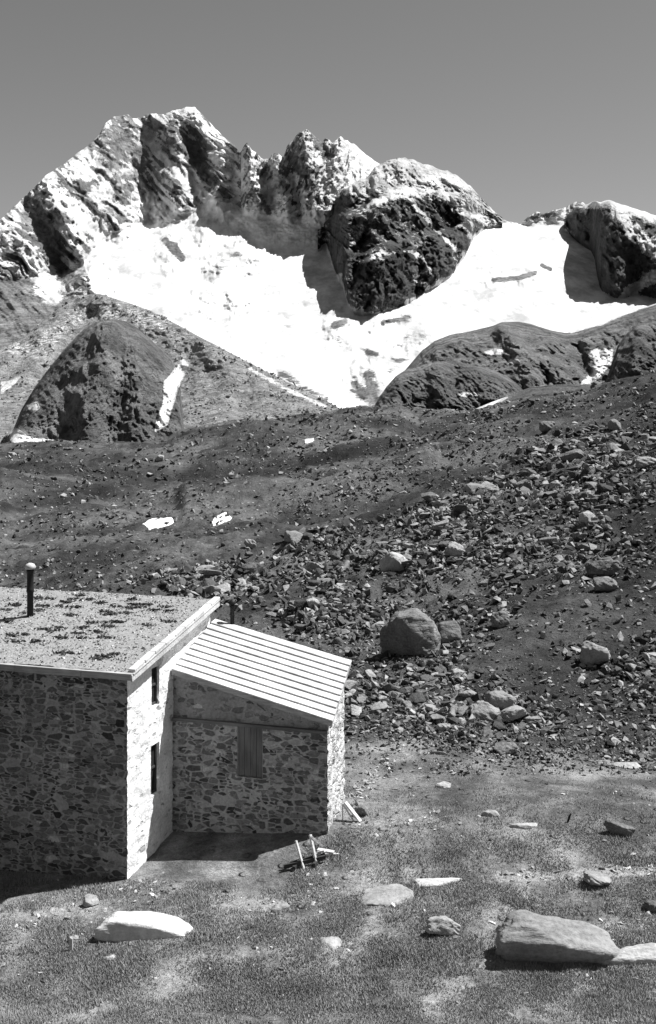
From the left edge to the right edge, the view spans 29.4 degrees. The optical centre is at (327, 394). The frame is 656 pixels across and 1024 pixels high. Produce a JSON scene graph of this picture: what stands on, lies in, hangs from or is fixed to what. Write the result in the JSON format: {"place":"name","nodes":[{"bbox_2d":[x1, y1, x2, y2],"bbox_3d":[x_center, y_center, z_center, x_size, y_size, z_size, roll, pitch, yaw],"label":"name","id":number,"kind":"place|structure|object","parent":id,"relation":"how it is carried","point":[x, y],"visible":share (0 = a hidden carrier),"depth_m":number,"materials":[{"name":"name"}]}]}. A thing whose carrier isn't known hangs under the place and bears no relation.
{"place":"outdoors","nodes":[
{"label":"outdoors","id":0,"kind":"place"},
{"bbox_2d":[6,319,183,442],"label":"hill","id":1,"kind":"structure","parent":0,"point":[110,381],"depth_m":638.96,"materials":[{"name":"stone"}]},
{"bbox_2d":[0,294,337,443],"bbox_3d":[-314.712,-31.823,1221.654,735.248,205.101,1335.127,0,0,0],"label":"moraine","id":2,"kind":"structure","parent":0,"point":[201,355],"depth_m":1187.46,"materials":[{"name":"gravel"}]},
{"bbox_2d":[0,295,339,441],"bbox_3d":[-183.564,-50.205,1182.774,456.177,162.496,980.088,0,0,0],"label":"scree","id":3,"kind":"structure","parent":2,"relation":"on","point":[181,352],"depth_m":1124.35,"materials":[{"name":"stone"}]},
{"bbox_2d":[0,372,655,1023],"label":"ground","id":4,"kind":"structure","parent":0,"point":[242,862],"depth_m":48.06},
{"bbox_2d":[69,937,72,950],"bbox_3d":[-5.179,11.127,25.201,0.080,0.375,0.080,0,0,0],"label":"marker post","id":5,"kind":"object","parent":4,"relation":"on","point":[70,943],"visible":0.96,"depth_m":25.17,"materials":[{"name":"stone"}]},
{"bbox_2d":[68,935,83,943],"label":"boulder","id":6,"kind":"object","parent":4,"relation":"on","point":[76,938],"visible":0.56,"depth_m":25.52,"materials":[{"name":"grey stone"}]},
{"bbox_2d":[82,894,98,906],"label":"boulder","id":7,"kind":"object","parent":4,"relation":"on","point":[89,900],"visible":1,"depth_m":27.46,"materials":[{"name":"grey stone"}]},
{"bbox_2d":[94,911,192,941],"bbox_3d":[-3.579,11.045,25.696,2.436,0.701,0.605,0,2,0],"label":"boulder","id":8,"kind":"object","parent":4,"relation":"on","point":[119,926],"visible":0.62,"depth_m":25.49,"materials":[{"name":"stone"}]},
{"bbox_2d":[0,563,351,878],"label":"stone hut","id":9,"kind":"object","parent":4,"relation":"on","point":[166,716],"visible":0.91,"depth_m":30.36,"materials":[{"name":"grey stone"}]},
{"bbox_2d":[151,743,156,793],"bbox_3d":[-4.298,9.090,30.360,0.090,1.280,0.520,0,0,18],"label":"window","id":10,"kind":"structure","parent":9,"relation":"in","point":[154,747],"depth_m":30.48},
{"bbox_2d":[152,667,156,704],"bbox_3d":[-4.292,7.090,30.392,0.090,1.000,0.500,0,0,18],"label":"window","id":11,"kind":"structure","parent":9,"relation":"in","point":[154,670],"depth_m":30.53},
{"bbox_2d":[195,586,202,596],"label":"boulder","id":12,"kind":"object","parent":4,"relation":"on","point":[199,590],"visible":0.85,"depth_m":65.58,"materials":[{"name":"stone"}]},
{"bbox_2d":[193,565,214,572],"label":"boulder","id":13,"kind":"object","parent":4,"relation":"on","point":[200,567],"visible":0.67,"depth_m":69.83,"materials":[{"name":"stone"}]},
{"bbox_2d":[201,578,216,586],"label":"boulder","id":14,"kind":"object","parent":4,"relation":"on","point":[207,581],"visible":0.51,"depth_m":66.64,"materials":[{"name":"stone"}]},
{"bbox_2d":[201,569,221,575],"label":"boulder","id":15,"kind":"object","parent":4,"relation":"on","point":[208,572],"visible":0.95,"depth_m":67.53,"materials":[{"name":"stone"}]},
{"bbox_2d":[202,585,220,593],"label":"boulder","id":16,"kind":"object","parent":4,"relation":"on","point":[206,589],"visible":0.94,"depth_m":65.55,"materials":[{"name":"stone"}]},
{"bbox_2d":[216,583,229,592],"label":"boulder","id":17,"kind":"object","parent":4,"relation":"on","point":[224,587],"visible":0.78,"depth_m":66.09,"materials":[{"name":"stone"}]},
{"bbox_2d":[241,562,260,573],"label":"boulder","id":18,"kind":"object","parent":4,"relation":"on","point":[253,567],"visible":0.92,"depth_m":68.41,"materials":[{"name":"stone"}]},
{"bbox_2d":[244,539,257,548],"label":"boulder","id":19,"kind":"object","parent":4,"relation":"on","point":[250,543],"visible":0.88,"depth_m":76.18,"materials":[{"name":"grey stone"}]},
{"bbox_2d":[270,901,290,913],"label":"boulder","id":20,"kind":"object","parent":4,"relation":"on","point":[278,906],"visible":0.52,"depth_m":26.65,"materials":[{"name":"grey stone"}]},
{"bbox_2d":[284,530,302,544],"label":"boulder","id":21,"kind":"object","parent":4,"relation":"on","point":[291,537],"visible":0.98,"depth_m":73.04,"materials":[{"name":"stone"}]},
{"bbox_2d":[294,624,306,629],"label":"boulder","id":22,"kind":"object","parent":4,"relation":"on","point":[299,626],"visible":1,"depth_m":52.59,"materials":[{"name":"stone"}]},
{"bbox_2d":[295,610,309,619],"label":"boulder","id":23,"kind":"object","parent":4,"relation":"on","point":[299,614],"visible":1,"depth_m":54.50,"materials":[{"name":"stone"}]},
{"bbox_2d":[283,834,325,868],"bbox_3d":[-0.540,10.527,28.802,0.990,0.733,0.410,0,0,-5],"label":"broken trestle","id":24,"kind":"object","parent":4,"relation":"on","point":[315,859],"visible":1,"depth_m":28.76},
{"bbox_2d":[294,597,314,610],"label":"boulder","id":25,"kind":"object","parent":4,"relation":"on","point":[299,603],"visible":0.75,"depth_m":55.91,"materials":[{"name":"stone"}]},
{"bbox_2d":[302,532,312,539],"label":"boulder","id":26,"kind":"object","parent":4,"relation":"on","point":[306,535],"visible":0.68,"depth_m":73.28,"materials":[{"name":"stone"}]},
{"bbox_2d":[305,561,318,570],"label":"boulder","id":27,"kind":"object","parent":4,"relation":"on","point":[310,565],"visible":0.62,"depth_m":66.17,"materials":[{"name":"stone"}]},
{"bbox_2d":[306,597,319,607],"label":"boulder","id":28,"kind":"object","parent":4,"relation":"on","point":[312,601],"visible":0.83,"depth_m":55.43,"materials":[{"name":"stone"}]},
{"bbox_2d":[307,580,320,587],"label":"boulder","id":29,"kind":"object","parent":4,"relation":"on","point":[312,583],"visible":0.94,"depth_m":62.01,"materials":[{"name":"stone"}]},
{"bbox_2d":[0,370,655,775],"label":"scree","id":30,"kind":"structure","parent":4,"relation":"on","point":[468,536],"depth_m":62.39,"materials":[{"name":"stone"}]},
{"bbox_2d":[0,739,655,1023],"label":"stones","id":31,"kind":"object","parent":4,"relation":"on","point":[523,870],"visible":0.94,"depth_m":27.69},
{"bbox_2d":[316,848,339,855],"bbox_3d":[-0.017,10.645,29.092,0.687,0.202,0.372,0,0,0],"label":"board heap","id":32,"kind":"object","parent":4,"relation":"on","point":[328,852],"visible":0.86,"depth_m":29.08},
{"bbox_2d":[321,936,341,948],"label":"boulder","id":33,"kind":"object","parent":4,"relation":"on","point":[333,942],"visible":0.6,"depth_m":25.06,"materials":[{"name":"stone"}]},
{"bbox_2d":[330,550,340,560],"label":"boulder","id":34,"kind":"object","parent":4,"relation":"on","point":[336,554],"visible":0.84,"depth_m":68.28,"materials":[{"name":"stone"}]},
{"bbox_2d":[340,560,349,568],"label":"boulder","id":35,"kind":"object","parent":4,"relation":"on","point":[346,564],"visible":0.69,"depth_m":63.52,"materials":[{"name":"stone"}]},
{"bbox_2d":[345,680,356,688],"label":"boulder","id":36,"kind":"object","parent":4,"relation":"on","point":[349,684],"visible":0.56,"depth_m":43.66,"materials":[{"name":"stone"}]},
{"bbox_2d":[342,801,361,822],"bbox_3d":[0.581,10.239,30.661,0.500,0.454,0.138,0,0,25],"label":"leaning plank","id":37,"kind":"object","parent":4,"relation":"on","point":[352,811],"visible":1,"depth_m":30.65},
{"bbox_2d":[350,704,361,716],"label":"boulder","id":38,"kind":"object","parent":4,"relation":"on","point":[356,710],"visible":0.84,"depth_m":40.45,"materials":[{"name":"stone"}]},
{"bbox_2d":[354,805,367,814],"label":"boulder","id":39,"kind":"object","parent":4,"relation":"on","point":[360,810],"visible":0.96,"depth_m":30.89,"materials":[{"name":"stone"}]},
{"bbox_2d":[344,758,394,808],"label":"stones","id":40,"kind":"object","parent":4,"relation":"on","point":[364,782],"visible":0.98,"depth_m":33.32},
{"bbox_2d":[363,669,375,678],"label":"boulder","id":41,"kind":"object","parent":4,"relation":"on","point":[368,673],"visible":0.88,"depth_m":45.19,"materials":[{"name":"stone"}]},
{"bbox_2d":[370,702,387,713],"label":"boulder","id":42,"kind":"object","parent":4,"relation":"on","point":[379,706],"visible":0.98,"depth_m":40.75,"materials":[{"name":"stone"}]},
{"bbox_2d":[375,541,387,547],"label":"boulder","id":43,"kind":"object","parent":4,"relation":"on","point":[385,543],"visible":0.69,"depth_m":65.48,"materials":[{"name":"stone"}]},
{"bbox_2d":[360,884,414,906],"bbox_3d":[1.328,11.021,27.219,1.472,0.398,1.088,0,2,0],"label":"boulder","id":44,"kind":"object","parent":4,"relation":"on","point":[384,895],"visible":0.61,"depth_m":27.12,"materials":[{"name":"grey stone"}]},
{"bbox_2d":[383,683,398,692],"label":"boulder","id":45,"kind":"object","parent":4,"relation":"on","point":[388,687],"visible":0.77,"depth_m":42.96,"materials":[{"name":"stone"}]},
{"bbox_2d":[379,552,407,571],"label":"boulder","id":46,"kind":"object","parent":4,"relation":"on","point":[391,561],"visible":0.64,"depth_m":61.56,"materials":[{"name":"stone"}]},
{"bbox_2d":[398,686,412,693],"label":"boulder","id":47,"kind":"object","parent":4,"relation":"on","point":[407,690],"visible":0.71,"depth_m":42.63,"materials":[{"name":"stone"}]},
{"bbox_2d":[401,560,416,566],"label":"boulder","id":48,"kind":"object","parent":4,"relation":"on","point":[410,561],"visible":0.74,"depth_m":60.98,"materials":[{"name":"stone"}]},
{"bbox_2d":[379,608,440,656],"bbox_3d":[3.134,9.147,47.638,2.363,1.847,1.744,0,0,0],"label":"boulder","id":49,"kind":"object","parent":4,"relation":"on","point":[412,631],"visible":0.91,"depth_m":47.03,"materials":[{"name":"stone"}]},
{"bbox_2d":[408,692,425,703],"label":"boulder","id":50,"kind":"object","parent":4,"relation":"on","point":[417,698],"visible":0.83,"depth_m":41.58,"materials":[{"name":"stone"}]},
{"bbox_2d":[420,492,435,501],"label":"boulder","id":51,"kind":"object","parent":4,"relation":"on","point":[429,496],"visible":0.91,"depth_m":77.48,"materials":[{"name":"stone"}]},
{"bbox_2d":[420,674,436,681],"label":"boulder","id":52,"kind":"object","parent":4,"relation":"on","point":[426,677],"visible":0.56,"depth_m":43.66,"materials":[{"name":"stone"}]},
{"bbox_2d":[425,704,435,711],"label":"boulder","id":53,"kind":"object","parent":4,"relation":"on","point":[429,707],"visible":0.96,"depth_m":40.48,"materials":[{"name":"stone"}]},
{"bbox_2d":[426,659,436,666],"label":"boulder","id":54,"kind":"object","parent":4,"relation":"on","point":[430,662],"visible":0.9,"depth_m":45.68,"materials":[{"name":"stone"}]},
{"bbox_2d":[430,714,444,720],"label":"boulder","id":55,"kind":"object","parent":4,"relation":"on","point":[436,717],"visible":0.93,"depth_m":39.39,"materials":[{"name":"stone"}]},
{"bbox_2d":[415,877,461,886],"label":"boulder","id":56,"kind":"object","parent":4,"relation":"on","point":[434,882],"visible":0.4,"depth_m":27.69,"materials":[{"name":"stone"}]},
{"bbox_2d":[432,519,448,530],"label":"boulder","id":57,"kind":"object","parent":4,"relation":"on","point":[439,525],"visible":0.66,"depth_m":68.66,"materials":[{"name":"stone"}]},
{"bbox_2d":[425,916,460,935],"bbox_3d":[2.309,10.776,25.324,0.659,0.382,0.488,23,-11,-27],"label":"boulder","id":58,"kind":"object","parent":4,"relation":"on","point":[442,925],"visible":1,"depth_m":25.22,"materials":[{"name":"grey stone"}]},
{"bbox_2d":[435,781,450,787],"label":"boulder","id":59,"kind":"object","parent":4,"relation":"on","point":[443,784],"visible":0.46,"depth_m":33.00,"materials":[{"name":"stone"}]},
{"bbox_2d":[437,723,450,730],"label":"boulder","id":60,"kind":"object","parent":4,"relation":"on","point":[442,726],"visible":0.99,"depth_m":38.29,"materials":[{"name":"stone"}]},
{"bbox_2d":[437,620,461,643],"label":"boulder","id":61,"kind":"object","parent":4,"relation":"on","point":[448,631],"visible":0.88,"depth_m":48.26,"materials":[{"name":"stone"}]},
{"bbox_2d":[448,706,455,716],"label":"boulder","id":62,"kind":"object","parent":4,"relation":"on","point":[451,712],"visible":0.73,"depth_m":39.76,"materials":[{"name":"stone"}]},
{"bbox_2d":[443,537,463,556],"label":"boulder","id":63,"kind":"object","parent":4,"relation":"on","point":[454,549],"visible":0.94,"depth_m":61.80,"materials":[{"name":"stone"}]},
{"bbox_2d":[447,717,461,724],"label":"boulder","id":64,"kind":"object","parent":4,"relation":"on","point":[453,720],"visible":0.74,"depth_m":39.07,"materials":[{"name":"stone"}]},
{"bbox_2d":[451,668,464,678],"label":"boulder","id":65,"kind":"object","parent":4,"relation":"on","point":[456,672],"visible":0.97,"depth_m":44.01,"materials":[{"name":"stone"}]},
{"bbox_2d":[453,504,468,512],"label":"boulder","id":66,"kind":"object","parent":4,"relation":"on","point":[460,508],"visible":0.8,"depth_m":71.40,"materials":[{"name":"stone"}]},
{"bbox_2d":[457,705,468,714],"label":"boulder","id":67,"kind":"object","parent":4,"relation":"on","point":[461,710],"visible":1,"depth_m":40.00,"materials":[{"name":"stone"}]},
{"bbox_2d":[458,690,475,697],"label":"boulder","id":68,"kind":"object","parent":4,"relation":"on","point":[468,693],"visible":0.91,"depth_m":41.67,"materials":[{"name":"grey stone"}]},
{"bbox_2d":[466,483,479,492],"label":"boulder","id":69,"kind":"object","parent":4,"relation":"on","point":[471,487],"visible":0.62,"depth_m":87.32,"materials":[{"name":"stone"}]},
{"bbox_2d":[470,700,499,720],"bbox_3d":[5.004,10.109,39.937,0.921,0.575,0.718,9,0,0],"label":"boulder","id":70,"kind":"object","parent":4,"relation":"on","point":[483,710],"visible":0.98,"depth_m":39.74,"materials":[{"name":"grey stone"}]},
{"bbox_2d":[478,481,498,490],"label":"boulder","id":71,"kind":"object","parent":4,"relation":"on","point":[483,485],"visible":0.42,"depth_m":86.45,"materials":[{"name":"stone"}]},
{"bbox_2d":[481,810,499,816],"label":"boulder","id":72,"kind":"object","parent":4,"relation":"on","point":[489,813],"visible":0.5,"depth_m":30.64,"materials":[{"name":"stone"}]},
{"bbox_2d":[493,721,505,729],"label":"boulder","id":73,"kind":"object","parent":4,"relation":"on","point":[497,725],"visible":1,"depth_m":38.71,"materials":[{"name":"stone"}]},
{"bbox_2d":[485,690,515,709],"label":"boulder","id":74,"kind":"object","parent":4,"relation":"on","point":[501,699],"visible":0.79,"depth_m":40.45,"materials":[{"name":"grey stone"}]},
{"bbox_2d":[491,610,509,627],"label":"boulder","id":75,"kind":"object","parent":4,"relation":"on","point":[502,616],"visible":1,"depth_m":48.82,"materials":[{"name":"stone"}]},
{"bbox_2d":[493,742,517,754],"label":"boulder","id":76,"kind":"object","parent":4,"relation":"on","point":[503,748],"visible":1,"depth_m":36.31,"materials":[{"name":"stone"}]},
{"bbox_2d":[499,705,526,721],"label":"boulder","id":77,"kind":"object","parent":4,"relation":"on","point":[511,713],"visible":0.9,"depth_m":39.49,"materials":[{"name":"grey stone"}]},
{"bbox_2d":[514,479,527,489],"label":"boulder","id":78,"kind":"object","parent":4,"relation":"on","point":[518,484],"visible":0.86,"depth_m":84.76,"materials":[{"name":"stone"}]},
{"bbox_2d":[509,823,537,828],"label":"boulder","id":79,"kind":"object","parent":4,"relation":"on","point":[524,825],"visible":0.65,"depth_m":29.95,"materials":[{"name":"stone"}]},
{"bbox_2d":[521,468,535,476],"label":"boulder","id":80,"kind":"object","parent":4,"relation":"on","point":[530,471],"visible":0.48,"depth_m":90.73,"materials":[{"name":"stone"}]},
{"bbox_2d":[525,716,540,723],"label":"boulder","id":81,"kind":"object","parent":4,"relation":"on","point":[534,718],"visible":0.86,"depth_m":39.40,"materials":[{"name":"stone"}]},
{"bbox_2d":[539,421,554,431],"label":"boulder","id":82,"kind":"object","parent":4,"relation":"on","point":[544,426],"visible":0.91,"depth_m":132.36,"materials":[{"name":"stone"}]},
{"bbox_2d":[537,491,557,498],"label":"boulder","id":83,"kind":"object","parent":4,"relation":"on","point":[552,494],"visible":0.57,"depth_m":75.97,"materials":[{"name":"stone"}]},
{"bbox_2d":[538,537,558,543],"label":"boulder","id":84,"kind":"object","parent":4,"relation":"on","point":[550,540],"visible":0.87,"depth_m":62.60,"materials":[{"name":"stone"}]},
{"bbox_2d":[549,480,560,488],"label":"boulder","id":85,"kind":"object","parent":4,"relation":"on","point":[553,483],"visible":0.59,"depth_m":83.41,"materials":[{"name":"stone"}]},
{"bbox_2d":[495,909,620,963],"bbox_3d":[4.528,10.790,24.465,2.513,1.215,0.852,0,2,0],"label":"boulder","id":86,"kind":"object","parent":4,"relation":"on","point":[526,935],"visible":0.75,"depth_m":24.21,"materials":[{"name":"grey stone"}]},
{"bbox_2d":[557,449,583,461],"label":"boulder","id":87,"kind":"object","parent":4,"relation":"on","point":[571,455],"visible":0.87,"depth_m":95.38,"materials":[{"name":"stone"}]},
{"bbox_2d":[567,471,579,477],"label":"boulder","id":88,"kind":"object","parent":4,"relation":"on","point":[572,474],"visible":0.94,"depth_m":83.76,"materials":[{"name":"stone"}]},
{"bbox_2d":[578,511,595,524],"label":"boulder","id":89,"kind":"object","parent":4,"relation":"on","point":[585,517],"visible":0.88,"depth_m":64.69,"materials":[{"name":"stone"}]},
{"bbox_2d":[579,641,610,664],"bbox_3d":[9.616,9.303,44.882,1.069,0.893,0.857,0,0,23],"label":"boulder","id":90,"kind":"object","parent":4,"relation":"on","point":[592,653],"visible":0.94,"depth_m":44.57,"materials":[{"name":"grey stone"}]},
{"bbox_2d":[582,870,611,885],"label":"boulder","id":91,"kind":"object","parent":4,"relation":"on","point":[594,878],"visible":0.99,"depth_m":27.22,"materials":[{"name":"grey stone"}]},
{"bbox_2d":[593,504,606,510],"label":"boulder","id":92,"kind":"object","parent":4,"relation":"on","point":[601,507],"visible":0.88,"depth_m":70.62,"materials":[{"name":"stone"}]},
{"bbox_2d":[584,559,621,575],"bbox_3d":[12.093,7.632,54.838,1.696,0.855,1.189,0,0,0],"label":"boulder","id":93,"kind":"object","parent":4,"relation":"on","point":[610,567],"visible":0.87,"depth_m":54.38,"materials":[{"name":"stone"}]},
{"bbox_2d":[596,483,612,492],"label":"boulder","id":94,"kind":"object","parent":4,"relation":"on","point":[600,487],"visible":0.92,"depth_m":73.20,"materials":[{"name":"stone"}]},
{"bbox_2d":[593,576,618,591],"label":"boulder","id":95,"kind":"object","parent":4,"relation":"on","point":[605,584],"visible":1,"depth_m":51.27,"materials":[{"name":"stone"}]},
{"bbox_2d":[601,442,618,452],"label":"boulder","id":96,"kind":"object","parent":4,"relation":"on","point":[610,446],"visible":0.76,"depth_m":89.36,"materials":[{"name":"stone"}]},
{"bbox_2d":[607,419,620,430],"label":"boulder","id":97,"kind":"object","parent":4,"relation":"on","point":[614,424],"visible":0.91,"depth_m":120.09,"materials":[{"name":"stone"}]},
{"bbox_2d":[603,820,636,836],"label":"boulder","id":98,"kind":"object","parent":4,"relation":"on","point":[619,828],"visible":1,"depth_m":29.37,"materials":[{"name":"stone"}]},
{"bbox_2d":[599,943,655,964],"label":"boulder","id":99,"kind":"object","parent":4,"relation":"on","point":[642,953],"visible":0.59,"depth_m":24.23,"materials":[{"name":"stone"}]},
{"bbox_2d":[613,762,641,767],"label":"boulder","id":100,"kind":"object","parent":4,"relation":"on","point":[630,764],"visible":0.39,"depth_m":35.94,"materials":[{"name":"stone"}]},
{"bbox_2d":[635,457,655,467],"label":"boulder","id":101,"kind":"object","parent":4,"relation":"on","point":[643,462],"visible":0.94,"depth_m":80.44,"materials":[{"name":"grey stone"}]},
{"bbox_2d":[642,900,655,911],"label":"boulder","id":102,"kind":"object","parent":4,"relation":"on","point":[649,905],"visible":1,"depth_m":26.05,"materials":[{"name":"stone"}]},
{"bbox_2d":[0,107,655,407],"bbox_3d":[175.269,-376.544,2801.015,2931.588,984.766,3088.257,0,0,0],"label":"mountain","id":103,"kind":"structure","parent":0,"point":[193,220],"depth_m":2961.07,"materials":[{"name":"snow"}]},
{"bbox_2d":[0,737,655,1023],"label":"grass","id":104,"kind":"structure","parent":0,"point":[105,971],"depth_m":24.74,"materials":[{"name":"plant"}]},
{"bbox_2d":[0,0,655,223],"label":"sky","id":105,"kind":"structure","parent":0,"point":[542,106],"materials":[{"name":"grey"}]},
{"bbox_2d":[318,158,501,315],"bbox_3d":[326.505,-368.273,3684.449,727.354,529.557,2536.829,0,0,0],"label":"mountain","id":106,"kind":"structure","parent":0,"point":[396,233],"depth_m":2860.26,"materials":[{"name":"stone"}]},
{"bbox_2d":[374,361,522,410],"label":"hill","id":107,"kind":"structure","parent":0,"point":[439,385],"depth_m":599.28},
{"bbox_2d":[375,304,655,403],"bbox_3d":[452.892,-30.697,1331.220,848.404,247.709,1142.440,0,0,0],"label":"hill","id":108,"kind":"structure","parent":0,"point":[523,355],"depth_m":1044.75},
{"bbox_2d":[476,384,600,408],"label":"hill","id":109,"kind":"structure","parent":0,"point":[538,390],"depth_m":400.60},
{"bbox_2d":[564,200,655,298],"bbox_3d":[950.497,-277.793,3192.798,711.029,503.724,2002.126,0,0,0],"label":"mountain","id":110,"kind":"structure","parent":0,"point":[618,240],"depth_m":2706.98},
{"bbox_2d":[604,318,655,382],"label":"hill","id":111,"kind":"structure","parent":0,"point":[635,354],"depth_m":501.30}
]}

